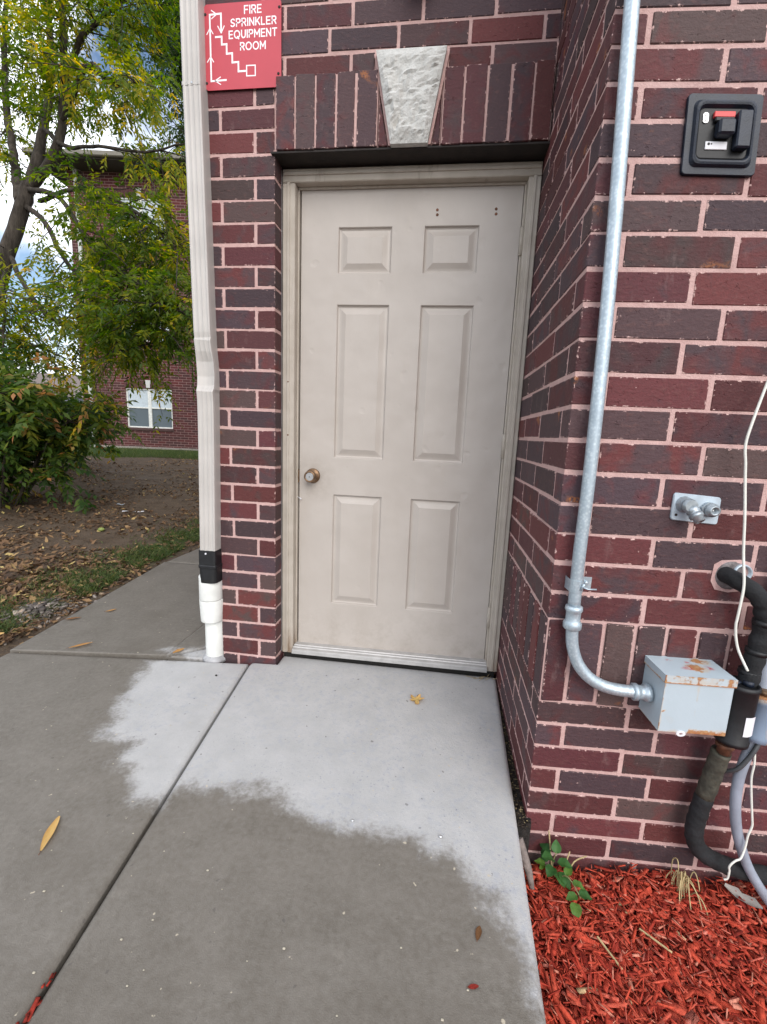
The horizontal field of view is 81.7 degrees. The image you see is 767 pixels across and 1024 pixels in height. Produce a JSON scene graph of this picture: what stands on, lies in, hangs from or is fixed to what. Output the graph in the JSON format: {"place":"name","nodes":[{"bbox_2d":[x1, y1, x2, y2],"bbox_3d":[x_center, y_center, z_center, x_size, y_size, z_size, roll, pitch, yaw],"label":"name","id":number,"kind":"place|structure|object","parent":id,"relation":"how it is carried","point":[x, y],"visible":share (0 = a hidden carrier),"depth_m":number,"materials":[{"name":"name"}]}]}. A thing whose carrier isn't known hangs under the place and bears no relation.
{"place":"outdoors","nodes":[
{"label":"outdoors","id":0,"kind":"place"},
{"bbox_2d":[0,0,185,374],"label":"sky","id":1,"kind":"structure","parent":0,"point":[5,209],"materials":[{"name":"white"}]},
{"bbox_2d":[0,444,199,656],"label":"lawn","id":2,"kind":"structure","parent":0,"point":[157,505],"depth_m":5.26,"materials":[{"name":"brown soil"}]},
{"bbox_2d":[0,585,103,644],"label":"debris pile","id":3,"kind":"object","parent":2,"relation":"on","point":[39,607],"visible":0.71,"depth_m":2.60,"materials":[{"name":"grey plant"}]},
{"bbox_2d":[21,373,82,408],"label":"house","id":4,"kind":"structure","parent":2,"relation":"on","point":[40,378],"depth_m":30.87,"materials":[{"name":"grey"}]},
{"bbox_2d":[0,349,107,464],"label":"shrub","id":5,"kind":"object","parent":2,"relation":"on","point":[56,394],"depth_m":8.43,"materials":[{"name":"green plant"}]},
{"bbox_2d":[0,344,145,514],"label":"shrub","id":6,"kind":"object","parent":2,"relation":"on","point":[35,420],"visible":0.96,"depth_m":5.15,"materials":[{"name":"green plant"}]},
{"bbox_2d":[14,543,179,614],"bbox_3d":[-2.109,0.508,3.022,0.465,0.054,2.354,4,10,7],"label":"clover","id":7,"kind":"object","parent":2,"relation":"on","point":[111,575],"visible":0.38,"depth_m":3.57,"materials":[{"name":"green plant"}]},
{"bbox_2d":[0,0,196,439],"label":"tree","id":8,"kind":"object","parent":2,"relation":"on","point":[134,322],"visible":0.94,"depth_m":5.18,"materials":[{"name":"green plant"}]},
{"bbox_2d":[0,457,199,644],"bbox_3d":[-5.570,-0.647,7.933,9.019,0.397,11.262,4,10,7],"label":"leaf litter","id":9,"kind":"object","parent":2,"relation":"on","point":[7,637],"visible":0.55,"depth_m":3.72,"materials":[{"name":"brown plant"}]},
{"bbox_2d":[0,514,199,635],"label":"grass","id":10,"kind":"structure","parent":2,"relation":"on","point":[107,578],"depth_m":3.30,"materials":[{"name":"green plant"}]},
{"bbox_2d":[21,147,197,450],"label":"apartment building","id":11,"kind":"structure","parent":2,"relation":"on","point":[146,409],"depth_m":14.62,"materials":[{"name":"red brick"}]},
{"bbox_2d":[116,197,164,242],"bbox_3d":[-7.564,-9.076,13.856,1.520,1.280,0.060,2,10,0],"label":"window","id":12,"kind":"structure","parent":11,"relation":"in","point":[126,199],"depth_m":13.79,"materials":[{"name":"white glass"}]},
{"bbox_2d":[126,388,172,428],"bbox_3d":[-7.794,-3.455,14.836,1.520,1.280,0.060,2,10,0],"label":"window","id":13,"kind":"structure","parent":11,"relation":"in","point":[146,412],"depth_m":14.86,"materials":[{"name":"white glass"}]},
{"bbox_2d":[97,0,185,173],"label":"tree","id":14,"kind":"object","parent":2,"relation":"on","point":[180,137],"visible":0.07,"depth_m":7.95,"materials":[{"name":"green plant"}]},
{"bbox_2d":[64,445,197,459],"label":"grass","id":15,"kind":"structure","parent":0,"point":[188,454],"depth_m":12.35,"materials":[{"name":"green plant"}]},
{"bbox_2d":[0,548,545,1023],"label":"pavement","id":16,"kind":"structure","parent":0,"point":[286,772],"depth_m":1.21,"materials":[{"name":"concrete"}]},
{"bbox_2d":[38,816,59,854],"bbox_3d":[-0.889,0.857,1.181,0.022,0.009,0.121,0,10,-13],"label":"fallen leaf","id":17,"kind":"object","parent":16,"relation":"on","point":[49,832],"visible":1,"depth_m":1.18,"materials":[{"name":"yellow plant"}]},
{"bbox_2d":[69,642,91,647],"bbox_3d":[-1.494,0.655,2.181,0.112,0.006,0.022,-6,13,-40],"label":"fallen leaf","id":18,"kind":"object","parent":16,"relation":"on","point":[80,644],"visible":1,"depth_m":2.19,"materials":[{"name":"orange plant"}]},
{"bbox_2d":[32,704,468,1020],"bbox_3d":[-0.587,0.821,1.490,1.675,0.002,1.244,4,10,7],"label":"grit","id":19,"kind":"object","parent":16,"relation":"on","point":[121,939],"visible":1,"depth_m":0.94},
{"bbox_2d":[410,694,423,703],"bbox_3d":[0.137,0.778,1.859,0.065,0.015,0.062,12,14,43],"label":"fallen leaf","id":20,"kind":"object","parent":16,"relation":"on","point":[417,698],"visible":1,"depth_m":1.86,"materials":[{"name":"yellow plant"}]},
{"bbox_2d":[467,984,478,988],"bbox_3d":[0.180,0.954,0.893,0.024,0.003,0.010,4,10,7],"label":"bark chip","id":21,"kind":"object","parent":16,"relation":"on","point":[472,986],"visible":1,"depth_m":0.89,"materials":[{"name":"red wood"}]},
{"bbox_2d":[475,926,481,941],"bbox_3d":[0.212,0.939,0.988,0.015,0.003,0.035,4,10,7],"label":"fallen leaf","id":22,"kind":"object","parent":16,"relation":"on","point":[478,932],"visible":1,"depth_m":0.99,"materials":[{"name":"brown plant"}]},
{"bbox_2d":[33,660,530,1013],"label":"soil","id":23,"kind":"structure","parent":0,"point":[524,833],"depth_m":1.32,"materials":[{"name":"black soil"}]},
{"bbox_2d":[16,972,55,1023],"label":"joint debris","id":24,"kind":"object","parent":23,"relation":"on","point":[36,1003],"visible":1,"depth_m":0.84,"materials":[{"name":"red wood"}]},
{"bbox_2d":[496,684,530,829],"bbox_3d":[0.461,0.854,1.681,0.060,0.015,0.808,4,10,7],"label":"gap debris","id":25,"kind":"object","parent":23,"relation":"on","point":[513,779],"visible":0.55,"depth_m":1.46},
{"bbox_2d":[523,861,766,1023],"bbox_3d":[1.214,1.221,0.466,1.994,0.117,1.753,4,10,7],"label":"wood chip mulch","id":26,"kind":"object","parent":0,"point":[710,945],"visible":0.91,"depth_m":1.11,"materials":[{"name":"red wood"}]},
{"bbox_2d":[519,837,534,894],"bbox_3d":[0.401,1.003,1.263,0.025,0.134,0.077,-3,11,-30],"label":"root","id":27,"kind":"object","parent":26,"relation":"on","point":[526,864],"visible":0.8,"depth_m":1.25,"materials":[{"name":"grey wood"}]},
{"bbox_2d":[535,839,592,917],"bbox_3d":[0.509,1.034,1.262,0.078,0.108,0.184,-2,11,-23],"label":"weed","id":28,"kind":"object","parent":26,"relation":"on","point":[563,879],"visible":0.98,"depth_m":1.27,"materials":[{"name":"green plant"}]},
{"bbox_2d":[548,831,586,865],"bbox_3d":[0.543,1.012,1.310,0.118,0.136,0.021,3,10,5],"label":"dead stalk","id":29,"kind":"object","parent":26,"relation":"on","point":[574,861],"visible":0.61,"depth_m":1.31,"materials":[{"name":"beige plant"}]},
{"bbox_2d":[597,936,622,969],"bbox_3d":[0.556,1.085,1.093,0.004,0.004,0.075,-1,11,-21],"label":"splinter","id":30,"kind":"object","parent":26,"relation":"on","point":[608,951],"visible":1,"depth_m":1.09,"materials":[{"name":"beige plant"}]},
{"bbox_2d":[639,928,671,952],"bbox_3d":[0.697,1.099,1.139,0.004,0.004,0.075,-7,14,-44],"label":"splinter","id":31,"kind":"object","parent":26,"relation":"on","point":[658,942],"visible":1,"depth_m":1.14,"materials":[{"name":"beige plant"}]},
{"bbox_2d":[665,857,708,917],"bbox_3d":[0.858,1.056,1.250,0.084,0.096,0.110,4,10,7],"label":"dry grass tuft","id":32,"kind":"object","parent":26,"relation":"on","point":[681,882],"visible":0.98,"depth_m":1.25,"materials":[{"name":"beige plant"}]},
{"bbox_2d":[684,739,766,885],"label":"pipe","id":33,"kind":"object","parent":26,"relation":"on","point":[714,769],"visible":0.9,"depth_m":1.22,"materials":[{"name":"black plastic"}]},
{"bbox_2d":[713,675,761,749],"bbox_3d":[0.909,0.512,1.142,0.079,0.175,0.078,4,10,7],"label":"black canister","id":34,"kind":"object","parent":33,"relation":"on","point":[742,717],"visible":0.68,"depth_m":1.11,"materials":[{"name":"plastic"}]},
{"bbox_2d":[720,881,762,908],"bbox_3d":[1.003,1.080,1.247,0.037,0.015,0.096,-6,13,-40],"label":"dead leaf","id":35,"kind":"object","parent":26,"relation":"on","point":[753,902],"visible":1,"depth_m":1.25,"materials":[{"name":"grey plant"}]},
{"label":"ground","id":36,"kind":"structure","parent":0,"visible":0},
{"bbox_2d":[205,0,766,887],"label":"brick building","id":37,"kind":"structure","parent":36,"relation":"on","point":[409,214],"depth_m":1.61,"materials":[{"name":"brick"}]},
{"bbox_2d":[180,0,225,662],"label":"downspout","id":38,"kind":"object","parent":37,"relation":"attached to","point":[196,110],"visible":0.93,"depth_m":1.82,"materials":[{"name":"beige metal"}]},
{"bbox_2d":[204,0,280,90],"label":"sign","id":39,"kind":"object","parent":37,"relation":"attached to","point":[242,45],"visible":1,"depth_m":1.67,"materials":[{"name":"metal"}]},
{"bbox_2d":[298,185,523,658],"bbox_3d":[0.071,-0.316,1.968,0.918,2.026,0.104,4,10,7],"label":"door","id":40,"kind":"structure","parent":37,"relation":"in","point":[408,295],"depth_m":1.95,"materials":[{"name":"beige paint"}]},
{"bbox_2d":[563,0,652,701],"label":"conduit","id":41,"kind":"object","parent":37,"relation":"attached to","point":[577,582],"visible":1,"depth_m":1.06,"materials":[{"name":"metal"}]},
{"bbox_2d":[638,655,737,736],"bbox_3d":[0.793,0.485,1.171,0.172,0.166,0.106,3,10,4],"label":"junction box","id":42,"kind":"object","parent":37,"relation":"attached to","point":[692,695],"visible":1,"depth_m":1.13,"materials":[{"name":"grey metal"}]},
{"bbox_2d":[670,493,720,524],"bbox_3d":[0.796,-0.004,1.112,0.117,0.078,0.065,4,10,7],"label":"outlet plate","id":43,"kind":"object","parent":37,"relation":"attached to","point":[696,509],"visible":1,"depth_m":1.13,"materials":[{"name":"metal"}]},
{"bbox_2d":[680,93,763,177],"bbox_3d":[0.757,-0.842,0.984,0.166,0.165,0.034,3,10,4],"label":"latch panel","id":44,"kind":"object","parent":37,"relation":"attached to","point":[721,132],"visible":1,"depth_m":0.99,"materials":[{"name":"black plastic"}]},
{"bbox_2d":[715,562,766,687],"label":"insulated pipe","id":45,"kind":"object","parent":37,"relation":"attached to","point":[728,575],"visible":0.89,"depth_m":1.11,"materials":[{"name":"black plastic"}]},
{"bbox_2d":[734,380,766,670],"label":"white wire","id":46,"kind":"object","parent":37,"relation":"hanging from","point":[744,520],"visible":1,"depth_m":1.09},
{"bbox_2d":[749,662,766,745],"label":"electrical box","id":47,"kind":"object","parent":37,"relation":"attached to","point":[759,735],"visible":0.36,"depth_m":1.13,"materials":[{"name":"blue paint"}]},
{"bbox_2d":[724,743,760,773],"bbox_3d":[0.925,0.671,1.189,0.035,0.187,0.112,-5,12,-36],"label":"thin cable","id":48,"kind":"object","parent":47,"relation":"attached to","point":[748,758],"visible":0.7,"depth_m":1.15,"materials":[{"name":"grey plastic"}]},
{"bbox_2d":[729,741,766,905],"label":"grey cable","id":49,"kind":"object","parent":47,"relation":"hanging from","point":[736,789],"visible":0.87,"depth_m":1.19,"materials":[{"name":"grey plastic"}]},
{"bbox_2d":[723,755,755,880],"bbox_3d":[0.956,0.811,1.174,0.052,0.382,0.020,4,10,7],"label":"white wire","id":50,"kind":"object","parent":49,"relation":"hanging from","point":[751,826],"visible":1,"depth_m":1.18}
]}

